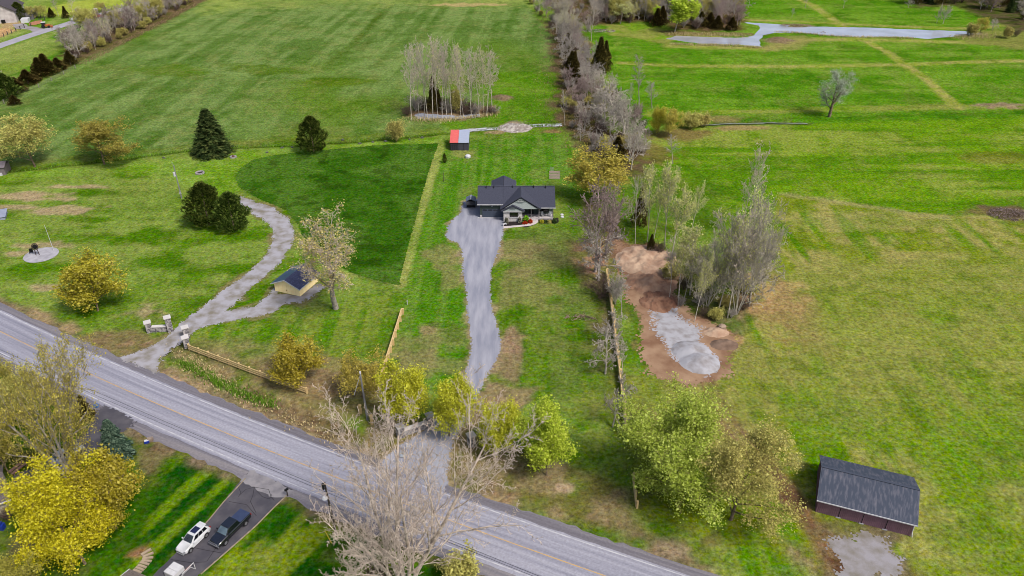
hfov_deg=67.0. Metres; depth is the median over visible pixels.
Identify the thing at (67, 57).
juniper tree
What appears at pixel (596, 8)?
bare tree
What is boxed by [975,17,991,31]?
scrub tree
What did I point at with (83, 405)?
juniper tree
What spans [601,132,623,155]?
hedge tree
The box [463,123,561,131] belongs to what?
stream water
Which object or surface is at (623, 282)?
bare tree
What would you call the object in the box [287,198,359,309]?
old tree
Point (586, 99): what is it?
hedge shrub
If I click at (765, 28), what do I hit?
pond water
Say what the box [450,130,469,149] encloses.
shed
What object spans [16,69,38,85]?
juniper tree
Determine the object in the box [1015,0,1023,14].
wood tree
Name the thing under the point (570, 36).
hedge tree
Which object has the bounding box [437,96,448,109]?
brush shrub
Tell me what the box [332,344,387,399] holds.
budding tree
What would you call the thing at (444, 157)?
young conifer
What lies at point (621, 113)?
bare tree
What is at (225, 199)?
cedar tree
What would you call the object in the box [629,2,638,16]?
budding tree
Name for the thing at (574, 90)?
hedge tree
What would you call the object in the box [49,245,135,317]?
budding tree
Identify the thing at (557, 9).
hedge tree
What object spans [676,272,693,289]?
brush shrub
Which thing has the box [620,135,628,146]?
hedge shrub
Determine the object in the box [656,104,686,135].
budding tree
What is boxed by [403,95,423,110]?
brush shrub
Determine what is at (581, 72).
hedge tree
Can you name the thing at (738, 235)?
bare tree
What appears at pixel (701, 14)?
evergreen tree
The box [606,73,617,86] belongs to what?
hedge tree
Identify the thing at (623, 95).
hedge tree
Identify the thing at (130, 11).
hedge tree
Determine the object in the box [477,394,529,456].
leafy tree
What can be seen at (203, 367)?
dead grass
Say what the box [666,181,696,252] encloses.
budding tree
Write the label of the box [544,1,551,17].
hedge tree
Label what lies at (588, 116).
hedge tree
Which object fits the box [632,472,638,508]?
rail fence
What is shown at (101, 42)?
hedge shrub
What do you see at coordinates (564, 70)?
hedge tree
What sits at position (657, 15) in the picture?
evergreen tree
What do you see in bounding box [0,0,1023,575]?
ground
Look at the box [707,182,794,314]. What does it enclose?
bare tree
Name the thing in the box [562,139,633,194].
budding tree
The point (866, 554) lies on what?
gravel patch
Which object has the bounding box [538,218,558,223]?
garden bed
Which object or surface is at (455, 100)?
brown shrub
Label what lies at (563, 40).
hedge tree
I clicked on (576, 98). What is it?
hedge tree
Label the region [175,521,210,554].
parked suv
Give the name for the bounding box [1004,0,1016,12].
wood tree
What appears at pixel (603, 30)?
log pile
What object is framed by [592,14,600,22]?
brush shrub
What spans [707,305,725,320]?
brush shrub
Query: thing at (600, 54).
juniper tree
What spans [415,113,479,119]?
pool water
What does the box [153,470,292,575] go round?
tarmac driveway
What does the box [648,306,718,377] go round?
gravel spread
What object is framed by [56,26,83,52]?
hedge tree
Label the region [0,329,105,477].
old tree
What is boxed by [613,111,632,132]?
hedge tree
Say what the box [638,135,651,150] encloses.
hedge tree
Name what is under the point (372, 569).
twiggy bush
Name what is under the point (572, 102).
hedge shrub
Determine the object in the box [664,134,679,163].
bare tree
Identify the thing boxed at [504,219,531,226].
garden bed
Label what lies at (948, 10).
bare tree
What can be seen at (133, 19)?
hedge tree
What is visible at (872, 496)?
metal barn
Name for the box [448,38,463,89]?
bare tree
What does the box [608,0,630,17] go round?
budding tree
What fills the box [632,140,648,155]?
hedge tree
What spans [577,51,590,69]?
hedge tree
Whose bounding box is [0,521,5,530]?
blue barrow
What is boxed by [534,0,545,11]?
hedge tree
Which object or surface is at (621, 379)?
bare tree
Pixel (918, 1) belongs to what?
wood tree
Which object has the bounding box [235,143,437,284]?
unmown field
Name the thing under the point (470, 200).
grill shelter
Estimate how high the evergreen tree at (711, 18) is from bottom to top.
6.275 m
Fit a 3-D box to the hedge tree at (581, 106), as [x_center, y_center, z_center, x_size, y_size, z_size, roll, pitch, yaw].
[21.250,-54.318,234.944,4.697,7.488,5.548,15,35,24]
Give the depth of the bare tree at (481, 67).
235.98 m
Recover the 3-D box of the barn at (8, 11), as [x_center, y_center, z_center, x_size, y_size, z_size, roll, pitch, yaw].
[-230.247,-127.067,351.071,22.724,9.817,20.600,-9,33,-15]
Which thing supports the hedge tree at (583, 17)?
on the ground at (882, 328)
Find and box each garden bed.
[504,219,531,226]
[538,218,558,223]
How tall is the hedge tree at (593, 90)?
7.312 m
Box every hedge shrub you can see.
[96,37,105,46]
[105,36,111,41]
[115,32,121,38]
[119,26,128,34]
[135,20,147,28]
[143,16,152,23]
[560,94,571,105]
[566,104,577,113]
[567,98,577,107]
[583,93,594,104]
[586,131,599,143]
[588,144,596,153]
[596,124,606,135]
[598,132,609,144]
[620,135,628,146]
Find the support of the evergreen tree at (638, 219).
on the ground at (882, 328)
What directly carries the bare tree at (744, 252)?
on the ground at (882, 328)
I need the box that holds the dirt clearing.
[613,239,739,387]
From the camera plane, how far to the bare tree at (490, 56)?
233.29 m
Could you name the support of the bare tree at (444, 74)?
on the ground at (882, 328)
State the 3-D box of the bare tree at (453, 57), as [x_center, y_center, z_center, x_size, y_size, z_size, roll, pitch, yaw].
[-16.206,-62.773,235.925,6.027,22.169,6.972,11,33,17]
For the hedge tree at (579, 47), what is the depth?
289.09 m
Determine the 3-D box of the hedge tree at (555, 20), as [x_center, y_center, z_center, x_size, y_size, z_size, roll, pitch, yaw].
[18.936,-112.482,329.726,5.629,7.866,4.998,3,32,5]
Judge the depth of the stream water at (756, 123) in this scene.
235.21 m
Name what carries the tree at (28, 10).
on the ground at (882, 328)
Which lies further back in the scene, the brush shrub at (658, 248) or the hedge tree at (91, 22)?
the hedge tree at (91, 22)
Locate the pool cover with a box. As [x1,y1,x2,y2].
[0,208,7,219]
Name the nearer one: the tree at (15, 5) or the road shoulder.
the road shoulder
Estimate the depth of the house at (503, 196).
178.59 m
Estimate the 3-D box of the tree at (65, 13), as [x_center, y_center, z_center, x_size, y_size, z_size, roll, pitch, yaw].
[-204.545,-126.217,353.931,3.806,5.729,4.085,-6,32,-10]
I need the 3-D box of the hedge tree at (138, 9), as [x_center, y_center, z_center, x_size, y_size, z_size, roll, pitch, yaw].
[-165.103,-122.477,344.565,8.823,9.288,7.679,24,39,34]
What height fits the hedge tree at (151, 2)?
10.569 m
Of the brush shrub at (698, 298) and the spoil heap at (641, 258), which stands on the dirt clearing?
the spoil heap at (641, 258)
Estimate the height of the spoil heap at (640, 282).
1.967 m
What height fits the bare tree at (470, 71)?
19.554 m
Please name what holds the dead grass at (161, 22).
on the ground at (882, 328)
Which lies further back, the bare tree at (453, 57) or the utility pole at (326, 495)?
the bare tree at (453, 57)
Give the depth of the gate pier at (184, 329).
137.43 m
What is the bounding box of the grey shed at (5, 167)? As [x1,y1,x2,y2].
[0,161,10,175]
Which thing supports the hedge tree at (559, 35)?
on the ground at (882, 328)
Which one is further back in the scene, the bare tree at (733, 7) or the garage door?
the bare tree at (733, 7)
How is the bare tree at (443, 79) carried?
on the ground at (882, 328)
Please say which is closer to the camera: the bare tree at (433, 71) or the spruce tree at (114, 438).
the spruce tree at (114, 438)
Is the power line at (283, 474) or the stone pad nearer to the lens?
the power line at (283, 474)
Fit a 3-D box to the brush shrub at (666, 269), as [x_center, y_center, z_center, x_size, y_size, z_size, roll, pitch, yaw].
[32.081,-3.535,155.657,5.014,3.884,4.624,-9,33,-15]
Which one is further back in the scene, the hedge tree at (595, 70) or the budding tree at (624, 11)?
the budding tree at (624, 11)
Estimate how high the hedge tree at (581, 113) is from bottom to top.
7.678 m
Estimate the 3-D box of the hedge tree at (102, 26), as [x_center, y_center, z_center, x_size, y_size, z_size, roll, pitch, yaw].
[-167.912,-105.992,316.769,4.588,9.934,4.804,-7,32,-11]
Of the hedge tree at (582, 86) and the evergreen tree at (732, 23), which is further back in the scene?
the evergreen tree at (732, 23)
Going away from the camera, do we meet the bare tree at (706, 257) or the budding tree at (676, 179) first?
the bare tree at (706, 257)
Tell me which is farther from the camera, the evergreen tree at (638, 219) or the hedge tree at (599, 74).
the hedge tree at (599, 74)
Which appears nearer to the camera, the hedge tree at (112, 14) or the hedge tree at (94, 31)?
the hedge tree at (94, 31)
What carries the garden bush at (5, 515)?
on the ground at (882, 328)
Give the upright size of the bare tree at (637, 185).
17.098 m
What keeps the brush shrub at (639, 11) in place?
on the ground at (882, 328)
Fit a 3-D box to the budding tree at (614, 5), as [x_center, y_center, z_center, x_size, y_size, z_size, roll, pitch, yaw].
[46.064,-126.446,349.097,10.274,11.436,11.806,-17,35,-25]
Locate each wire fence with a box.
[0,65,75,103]
[1,24,24,36]
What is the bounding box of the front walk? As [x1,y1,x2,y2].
[503,220,537,227]
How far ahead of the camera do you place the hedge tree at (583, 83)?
253.27 m
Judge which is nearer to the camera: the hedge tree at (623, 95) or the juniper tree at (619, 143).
the juniper tree at (619, 143)
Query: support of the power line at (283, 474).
attached to the utility pole at (326, 495)
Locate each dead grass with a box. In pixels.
[7,122,558,411]
[77,0,607,172]
[160,339,348,448]
[406,30,1001,123]
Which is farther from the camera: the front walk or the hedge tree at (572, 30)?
the hedge tree at (572, 30)
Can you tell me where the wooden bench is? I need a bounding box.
[9,460,26,475]
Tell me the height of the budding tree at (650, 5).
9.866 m
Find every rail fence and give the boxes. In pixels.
[187,343,307,393]
[377,308,403,391]
[606,268,626,423]
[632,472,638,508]
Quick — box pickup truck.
[208,508,251,548]
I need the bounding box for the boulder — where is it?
[718,324,725,328]
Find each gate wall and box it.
[151,324,166,331]
[404,420,427,435]
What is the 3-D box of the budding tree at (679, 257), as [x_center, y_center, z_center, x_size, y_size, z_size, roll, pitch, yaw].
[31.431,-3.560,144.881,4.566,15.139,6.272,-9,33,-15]
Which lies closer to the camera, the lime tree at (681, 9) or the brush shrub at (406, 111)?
the brush shrub at (406, 111)
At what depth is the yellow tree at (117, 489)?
96.39 m
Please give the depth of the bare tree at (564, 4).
341.07 m
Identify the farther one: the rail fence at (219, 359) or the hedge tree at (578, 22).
the hedge tree at (578, 22)
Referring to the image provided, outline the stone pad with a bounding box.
[23,247,58,262]
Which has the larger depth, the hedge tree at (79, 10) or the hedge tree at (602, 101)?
the hedge tree at (79, 10)
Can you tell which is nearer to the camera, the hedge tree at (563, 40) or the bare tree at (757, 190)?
the bare tree at (757, 190)
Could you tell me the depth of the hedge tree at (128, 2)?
352.28 m
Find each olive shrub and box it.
[680,111,703,127]
[697,111,712,126]
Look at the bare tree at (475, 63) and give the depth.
235.37 m
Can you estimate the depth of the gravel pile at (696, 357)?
132.45 m
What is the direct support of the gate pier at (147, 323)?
on the ground at (882, 328)
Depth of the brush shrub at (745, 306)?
145.17 m
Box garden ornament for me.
[31,243,39,254]
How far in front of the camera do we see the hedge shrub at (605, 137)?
216.94 m
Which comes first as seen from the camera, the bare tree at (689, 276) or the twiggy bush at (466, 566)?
the twiggy bush at (466, 566)
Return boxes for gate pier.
[143,319,151,333]
[163,314,173,332]
[180,324,189,338]
[180,334,189,348]
[394,422,404,438]
[424,411,434,428]
[465,431,476,447]
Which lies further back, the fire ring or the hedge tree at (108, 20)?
the hedge tree at (108, 20)
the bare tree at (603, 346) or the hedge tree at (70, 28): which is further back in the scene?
the hedge tree at (70, 28)
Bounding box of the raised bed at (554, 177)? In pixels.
[549,176,559,178]
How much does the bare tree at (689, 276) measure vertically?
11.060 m
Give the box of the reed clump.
[780,23,810,26]
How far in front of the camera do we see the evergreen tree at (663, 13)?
339.89 m
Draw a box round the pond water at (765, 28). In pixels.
[667,22,978,45]
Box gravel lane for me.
[120,196,325,373]
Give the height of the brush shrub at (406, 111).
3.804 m
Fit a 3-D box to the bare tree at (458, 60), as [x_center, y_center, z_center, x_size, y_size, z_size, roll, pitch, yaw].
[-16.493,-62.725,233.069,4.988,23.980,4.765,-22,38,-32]
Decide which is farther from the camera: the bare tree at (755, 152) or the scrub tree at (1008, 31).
the scrub tree at (1008, 31)
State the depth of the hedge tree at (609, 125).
225.23 m
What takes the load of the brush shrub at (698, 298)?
on the ground at (882, 328)
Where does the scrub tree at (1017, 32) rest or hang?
on the ground at (882, 328)
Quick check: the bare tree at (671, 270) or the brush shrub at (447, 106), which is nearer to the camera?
the bare tree at (671, 270)
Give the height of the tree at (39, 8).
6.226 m
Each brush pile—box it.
[564,312,597,320]
[987,208,1023,220]
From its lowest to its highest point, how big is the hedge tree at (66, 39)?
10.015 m
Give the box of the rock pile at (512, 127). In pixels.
[497,123,532,132]
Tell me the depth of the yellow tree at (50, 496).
90.13 m
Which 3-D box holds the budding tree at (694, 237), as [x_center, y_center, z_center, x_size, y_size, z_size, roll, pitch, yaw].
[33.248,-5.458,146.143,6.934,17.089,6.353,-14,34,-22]
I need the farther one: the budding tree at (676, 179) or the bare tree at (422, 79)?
the bare tree at (422, 79)
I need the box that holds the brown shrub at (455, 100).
[449,87,463,112]
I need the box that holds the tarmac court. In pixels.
[8,405,136,498]
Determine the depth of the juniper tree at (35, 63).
273.64 m
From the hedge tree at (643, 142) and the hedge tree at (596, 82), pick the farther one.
the hedge tree at (596, 82)
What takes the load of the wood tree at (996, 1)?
on the ground at (882, 328)
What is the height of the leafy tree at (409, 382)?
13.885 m
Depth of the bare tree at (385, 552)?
84.77 m
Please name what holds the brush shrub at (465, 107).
on the ground at (882, 328)
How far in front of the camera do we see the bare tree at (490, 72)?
239.06 m
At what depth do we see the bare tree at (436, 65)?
239.53 m
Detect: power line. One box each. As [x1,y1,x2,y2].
[2,354,531,575]
[4,351,537,575]
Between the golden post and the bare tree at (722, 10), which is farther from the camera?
the bare tree at (722, 10)
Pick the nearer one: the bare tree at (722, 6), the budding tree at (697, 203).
the budding tree at (697, 203)
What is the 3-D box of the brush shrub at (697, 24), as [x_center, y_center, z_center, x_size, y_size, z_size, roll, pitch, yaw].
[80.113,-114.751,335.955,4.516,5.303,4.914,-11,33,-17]
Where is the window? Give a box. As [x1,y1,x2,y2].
[509,212,517,217]
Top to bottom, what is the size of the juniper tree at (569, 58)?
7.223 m
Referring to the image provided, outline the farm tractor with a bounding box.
[40,21,52,27]
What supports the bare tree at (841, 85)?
on the ground at (882, 328)
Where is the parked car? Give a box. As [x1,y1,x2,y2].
[50,443,83,461]
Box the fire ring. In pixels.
[195,170,204,174]
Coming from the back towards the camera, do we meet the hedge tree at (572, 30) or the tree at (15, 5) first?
the tree at (15, 5)
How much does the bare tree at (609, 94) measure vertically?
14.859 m
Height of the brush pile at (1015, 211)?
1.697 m
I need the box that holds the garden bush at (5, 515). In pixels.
[0,503,13,520]
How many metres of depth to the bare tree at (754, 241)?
140.41 m
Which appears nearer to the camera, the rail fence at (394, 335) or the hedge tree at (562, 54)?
the rail fence at (394, 335)
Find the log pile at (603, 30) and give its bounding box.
[583,29,614,32]
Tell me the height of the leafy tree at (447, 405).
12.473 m
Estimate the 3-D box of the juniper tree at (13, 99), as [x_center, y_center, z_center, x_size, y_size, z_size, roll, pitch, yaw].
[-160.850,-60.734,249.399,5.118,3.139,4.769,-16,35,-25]
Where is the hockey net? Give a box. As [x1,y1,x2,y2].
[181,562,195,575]
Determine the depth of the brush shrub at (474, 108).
240.97 m
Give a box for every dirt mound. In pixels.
[702,327,728,337]
[710,339,738,349]
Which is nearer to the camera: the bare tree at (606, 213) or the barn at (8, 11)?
the bare tree at (606, 213)
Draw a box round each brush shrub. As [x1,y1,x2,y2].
[400,105,413,114]
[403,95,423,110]
[415,95,426,109]
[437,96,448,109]
[440,97,452,112]
[460,98,474,114]
[468,102,484,113]
[483,104,497,112]
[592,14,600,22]
[608,14,616,23]
[635,9,644,16]
[651,240,667,252]
[659,257,680,278]
[667,249,677,259]
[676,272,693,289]
[677,295,685,305]
[690,18,700,28]
[693,291,709,305]
[697,305,708,315]
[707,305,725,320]
[718,293,731,308]
[726,306,737,317]
[735,296,755,310]
[740,278,761,293]
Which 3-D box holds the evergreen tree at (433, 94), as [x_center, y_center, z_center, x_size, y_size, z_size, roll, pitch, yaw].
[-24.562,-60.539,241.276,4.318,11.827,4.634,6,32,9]
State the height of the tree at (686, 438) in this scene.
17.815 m
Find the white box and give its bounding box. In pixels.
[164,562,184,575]
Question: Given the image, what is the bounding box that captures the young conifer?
[442,153,446,162]
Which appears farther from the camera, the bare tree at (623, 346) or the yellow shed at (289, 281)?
the yellow shed at (289, 281)
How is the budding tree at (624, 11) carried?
on the ground at (882, 328)
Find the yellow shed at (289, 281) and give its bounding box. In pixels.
[270,263,319,295]
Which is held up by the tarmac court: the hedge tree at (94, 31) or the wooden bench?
the wooden bench
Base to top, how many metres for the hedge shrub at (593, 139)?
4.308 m
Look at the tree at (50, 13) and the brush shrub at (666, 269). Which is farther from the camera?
the tree at (50, 13)
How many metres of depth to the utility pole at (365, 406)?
117.00 m
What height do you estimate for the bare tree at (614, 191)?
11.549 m
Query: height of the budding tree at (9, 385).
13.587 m
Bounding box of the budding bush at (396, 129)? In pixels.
[384,116,406,141]
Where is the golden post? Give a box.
[358,404,361,413]
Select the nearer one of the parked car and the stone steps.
the stone steps
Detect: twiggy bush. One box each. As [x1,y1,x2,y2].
[360,558,393,575]
[434,537,482,575]
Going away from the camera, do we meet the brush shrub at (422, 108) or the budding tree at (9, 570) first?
the budding tree at (9, 570)
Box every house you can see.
[0,465,12,516]
[121,569,145,575]
[477,175,555,220]
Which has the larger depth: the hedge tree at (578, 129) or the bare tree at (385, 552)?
the hedge tree at (578, 129)
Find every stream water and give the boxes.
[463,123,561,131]
[706,122,806,124]
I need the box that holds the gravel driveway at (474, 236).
[380,199,503,490]
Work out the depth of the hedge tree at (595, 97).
234.77 m
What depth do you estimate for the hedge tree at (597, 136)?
209.08 m
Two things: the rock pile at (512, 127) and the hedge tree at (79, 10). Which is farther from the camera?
the hedge tree at (79, 10)
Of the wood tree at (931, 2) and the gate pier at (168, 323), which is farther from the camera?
the wood tree at (931, 2)
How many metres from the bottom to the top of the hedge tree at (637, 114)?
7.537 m
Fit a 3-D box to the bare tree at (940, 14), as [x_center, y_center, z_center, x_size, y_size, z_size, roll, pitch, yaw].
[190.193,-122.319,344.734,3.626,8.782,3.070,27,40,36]
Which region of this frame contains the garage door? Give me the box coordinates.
[482,209,502,216]
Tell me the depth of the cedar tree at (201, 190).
171.79 m
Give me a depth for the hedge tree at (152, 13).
348.21 m
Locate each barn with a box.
[0,0,37,22]
[815,455,919,536]
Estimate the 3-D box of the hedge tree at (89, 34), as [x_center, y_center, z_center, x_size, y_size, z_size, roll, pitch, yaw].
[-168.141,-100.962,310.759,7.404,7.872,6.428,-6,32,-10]
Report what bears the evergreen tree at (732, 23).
on the ground at (882, 328)
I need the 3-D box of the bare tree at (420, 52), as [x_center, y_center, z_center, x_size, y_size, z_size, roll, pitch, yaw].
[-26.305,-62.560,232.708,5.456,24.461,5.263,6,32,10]
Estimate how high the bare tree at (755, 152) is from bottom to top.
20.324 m
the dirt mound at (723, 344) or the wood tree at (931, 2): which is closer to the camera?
the dirt mound at (723, 344)
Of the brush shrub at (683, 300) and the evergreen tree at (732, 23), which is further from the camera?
the evergreen tree at (732, 23)
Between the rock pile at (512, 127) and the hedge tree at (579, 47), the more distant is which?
the hedge tree at (579, 47)
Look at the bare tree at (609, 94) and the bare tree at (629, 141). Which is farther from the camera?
the bare tree at (609, 94)
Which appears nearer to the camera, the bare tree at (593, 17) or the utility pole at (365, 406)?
the utility pole at (365, 406)
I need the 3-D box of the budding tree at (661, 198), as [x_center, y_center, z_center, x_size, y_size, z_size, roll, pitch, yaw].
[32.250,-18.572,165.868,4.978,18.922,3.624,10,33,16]
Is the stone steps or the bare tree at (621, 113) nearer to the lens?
the stone steps
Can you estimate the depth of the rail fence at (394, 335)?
137.00 m
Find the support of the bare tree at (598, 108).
on the ground at (882, 328)
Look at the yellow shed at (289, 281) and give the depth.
151.10 m
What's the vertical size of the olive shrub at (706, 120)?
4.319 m
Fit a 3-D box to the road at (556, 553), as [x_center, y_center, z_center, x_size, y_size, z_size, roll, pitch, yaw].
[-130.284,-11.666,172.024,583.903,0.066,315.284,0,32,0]
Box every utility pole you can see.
[171,161,181,198]
[321,482,336,534]
[354,371,368,420]
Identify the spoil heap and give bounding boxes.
[615,245,676,275]
[626,271,677,293]
[639,291,677,312]
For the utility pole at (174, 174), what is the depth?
186.11 m
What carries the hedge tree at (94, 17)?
on the ground at (882, 328)
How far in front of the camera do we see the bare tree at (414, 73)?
228.53 m
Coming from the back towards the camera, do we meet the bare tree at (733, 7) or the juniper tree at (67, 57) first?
the bare tree at (733, 7)
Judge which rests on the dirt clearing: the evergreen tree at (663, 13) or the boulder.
the boulder
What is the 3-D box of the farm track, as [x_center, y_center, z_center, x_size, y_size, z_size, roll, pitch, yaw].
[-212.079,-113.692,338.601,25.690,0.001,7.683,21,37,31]
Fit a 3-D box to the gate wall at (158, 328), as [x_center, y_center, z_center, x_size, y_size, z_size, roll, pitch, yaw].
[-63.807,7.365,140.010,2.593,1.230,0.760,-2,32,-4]
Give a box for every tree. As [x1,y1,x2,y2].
[0,73,23,99]
[0,112,59,166]
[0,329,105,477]
[0,357,27,433]
[0,358,45,427]
[0,408,17,472]
[0,443,119,575]
[0,550,45,575]
[7,95,20,104]
[9,77,28,93]
[11,1,25,19]
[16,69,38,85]
[23,6,37,16]
[29,57,50,76]
[33,5,46,16]
[34,53,60,76]
[47,7,56,17]
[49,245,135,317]
[50,26,70,46]
[52,57,67,70]
[53,26,71,47]
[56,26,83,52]
[57,442,149,533]
[59,31,77,47]
[61,6,69,18]
[62,50,78,65]
[63,30,87,52]
[66,22,81,37]
[69,115,142,164]
[70,6,95,29]
[71,8,98,33]
[77,18,100,37]
[77,395,97,423]
[84,22,98,45]
[85,26,96,43]
[88,31,95,49]
[90,11,104,25]
[91,7,102,30]
[94,2,104,10]
[96,18,105,35]
[97,419,135,462]
[101,6,112,28]
[102,9,120,27]
[102,14,114,32]
[115,6,132,22]
[115,11,132,27]
[117,0,136,14]
[118,5,137,27]
[125,11,138,28]
[129,1,148,18]
[140,1,158,17]
[141,0,162,19]
[143,0,164,18]
[148,7,155,19]
[180,180,229,226]
[189,108,237,161]
[208,190,251,232]
[265,328,329,392]
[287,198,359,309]
[294,115,327,153]
[304,362,550,575]
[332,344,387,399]
[372,356,432,426]
[400,45,419,92]
[401,43,419,120]
[409,45,429,116]
[411,38,424,110]
[414,40,430,117]
[422,33,442,118]
[426,36,446,89]
[426,41,443,118]
[426,76,438,111]
[429,367,487,437]
[434,44,454,97]
[435,38,456,115]
[435,50,449,115]
[435,87,442,109]
[438,44,456,99]
[446,46,465,115]
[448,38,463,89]
[452,41,465,115]
[460,46,478,98]
[460,47,473,114]
[466,51,485,112]
[474,43,488,111]
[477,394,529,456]
[478,50,498,104]
[482,46,499,114]
[509,394,579,476]
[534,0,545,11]
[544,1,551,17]
[549,0,572,16]
[550,15,560,32]
[553,5,560,17]
[553,34,569,55]
[554,9,578,32]
[555,21,568,42]
[555,22,570,38]
[557,39,573,59]
[559,51,569,64]
[560,89,568,120]
[562,66,575,89]
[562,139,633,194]
[563,51,573,69]
[564,51,582,84]
[565,32,576,48]
[566,16,581,32]
[566,25,578,39]
[566,85,579,100]
[567,175,624,272]
[570,35,585,48]
[572,32,583,47]
[572,78,588,94]
[572,124,584,140]
[574,94,583,106]
[574,107,589,128]
[575,40,586,60]
[575,99,589,120]
[575,109,591,128]
[576,67,589,80]
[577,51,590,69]
[577,72,592,95]
[578,225,624,280]
[579,9,591,25]
[580,59,590,76]
[580,74,595,95]
[581,46,594,65]
[584,40,597,57]
[585,0,600,40]
[585,69,601,90]
[585,323,628,373]
[586,187,635,251]
[587,0,604,23]
[588,61,607,81]
[588,62,605,79]
[588,91,601,117]
[588,91,620,134]
[589,85,599,102]
[590,36,610,75]
[590,181,621,226]
[592,78,640,125]
[592,91,614,118]
[592,130,610,154]
[593,77,607,89]
[593,307,627,348]
[595,0,608,19]
[595,69,605,87]
[601,40,612,66]
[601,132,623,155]
[602,4,609,20]
[602,371,637,436]
[604,0,623,15]
[604,119,613,133]
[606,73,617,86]
[606,136,628,160]
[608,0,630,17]
[609,94,640,136]
[612,2,632,23]
[612,86,631,105]
[612,272,630,315]
[612,371,738,531]
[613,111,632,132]
[617,341,627,373]
[618,122,633,135]
[624,175,650,243]
[625,116,648,169]
[628,0,646,19]
[629,0,648,17]
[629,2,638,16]
[630,102,642,127]
[630,109,646,129]
[630,188,647,227]
[631,55,645,105]
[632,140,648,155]
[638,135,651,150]
[639,159,660,241]
[644,127,651,142]
[645,0,660,13]
[645,81,657,107]
[646,234,655,249]
[649,8,664,26]
[649,104,667,132]
[654,162,672,236]
[655,5,669,25]
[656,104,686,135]
[657,0,672,15]
[657,157,682,244]
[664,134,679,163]
[664,231,682,296]
[664,231,700,304]
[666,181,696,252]
[667,0,700,31]
[675,222,708,294]
[683,234,752,306]
[684,254,695,297]
[691,180,707,226]
[692,1,702,21]
[693,11,707,27]
[694,251,718,321]
[694,409,807,542]
[698,0,719,15]
[702,12,714,24]
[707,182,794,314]
[709,15,723,28]
[711,0,731,18]
[715,1,723,15]
[715,210,754,306]
[725,17,738,29]
[727,1,739,16]
[727,204,757,317]
[733,183,774,283]
[735,2,748,24]
[735,5,745,23]
[739,215,776,306]
[742,140,771,211]
[742,150,766,225]
[746,228,785,292]
[817,67,859,116]
[912,0,922,3]
[926,0,936,4]
[935,3,942,19]
[941,6,952,22]
[966,22,980,35]
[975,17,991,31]
[985,0,1002,6]
[985,0,1004,10]
[990,19,998,29]
[999,0,1009,5]
[1002,26,1014,37]
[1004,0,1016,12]
[1013,29,1021,35]
[1015,0,1021,10]
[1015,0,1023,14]
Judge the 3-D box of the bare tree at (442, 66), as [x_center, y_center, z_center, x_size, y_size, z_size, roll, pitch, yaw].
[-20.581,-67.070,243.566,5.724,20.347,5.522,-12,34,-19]
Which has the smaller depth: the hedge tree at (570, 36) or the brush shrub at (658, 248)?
the brush shrub at (658, 248)
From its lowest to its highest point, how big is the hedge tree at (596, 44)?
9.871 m
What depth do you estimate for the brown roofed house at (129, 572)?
91.62 m
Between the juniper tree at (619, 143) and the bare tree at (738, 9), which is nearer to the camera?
the juniper tree at (619, 143)
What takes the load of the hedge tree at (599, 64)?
on the ground at (882, 328)
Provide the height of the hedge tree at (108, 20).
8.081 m
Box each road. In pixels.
[0,4,138,47]
[0,310,688,575]
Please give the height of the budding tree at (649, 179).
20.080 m
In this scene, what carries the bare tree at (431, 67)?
on the ground at (882, 328)
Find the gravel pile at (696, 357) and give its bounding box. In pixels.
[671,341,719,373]
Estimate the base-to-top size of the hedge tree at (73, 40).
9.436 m
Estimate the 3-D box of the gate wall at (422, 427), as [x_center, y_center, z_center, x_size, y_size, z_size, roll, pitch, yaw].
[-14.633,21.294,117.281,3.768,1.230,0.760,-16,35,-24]
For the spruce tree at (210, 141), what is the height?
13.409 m
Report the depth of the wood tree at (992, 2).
368.43 m
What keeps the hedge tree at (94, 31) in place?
on the ground at (882, 328)
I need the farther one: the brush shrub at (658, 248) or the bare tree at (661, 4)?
the bare tree at (661, 4)
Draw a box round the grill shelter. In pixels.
[466,195,475,206]
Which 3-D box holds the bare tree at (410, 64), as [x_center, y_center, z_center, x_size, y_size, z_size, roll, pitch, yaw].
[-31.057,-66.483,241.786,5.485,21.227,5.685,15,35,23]
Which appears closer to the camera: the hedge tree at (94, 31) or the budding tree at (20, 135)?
the budding tree at (20, 135)
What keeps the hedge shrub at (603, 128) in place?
on the ground at (882, 328)
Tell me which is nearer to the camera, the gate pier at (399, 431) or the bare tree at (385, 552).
the bare tree at (385, 552)
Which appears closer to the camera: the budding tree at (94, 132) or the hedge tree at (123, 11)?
the budding tree at (94, 132)
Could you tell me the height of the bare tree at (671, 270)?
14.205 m
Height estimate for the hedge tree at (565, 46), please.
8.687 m
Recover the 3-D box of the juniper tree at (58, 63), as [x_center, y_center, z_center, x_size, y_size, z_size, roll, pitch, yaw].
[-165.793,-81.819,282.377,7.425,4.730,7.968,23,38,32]
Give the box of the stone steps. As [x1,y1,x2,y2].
[133,548,153,572]
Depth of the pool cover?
179.71 m
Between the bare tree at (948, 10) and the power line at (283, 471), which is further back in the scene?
the bare tree at (948, 10)
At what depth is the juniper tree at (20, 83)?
259.47 m
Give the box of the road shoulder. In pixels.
[0,302,719,575]
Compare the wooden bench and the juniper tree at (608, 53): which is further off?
the juniper tree at (608, 53)
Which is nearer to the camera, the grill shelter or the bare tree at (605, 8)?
the grill shelter
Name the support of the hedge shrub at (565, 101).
on the ground at (882, 328)
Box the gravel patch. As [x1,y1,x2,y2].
[822,530,906,575]
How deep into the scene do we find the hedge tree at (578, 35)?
302.67 m
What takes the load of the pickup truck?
on the tarmac driveway at (259, 497)
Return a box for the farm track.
[12,23,42,31]

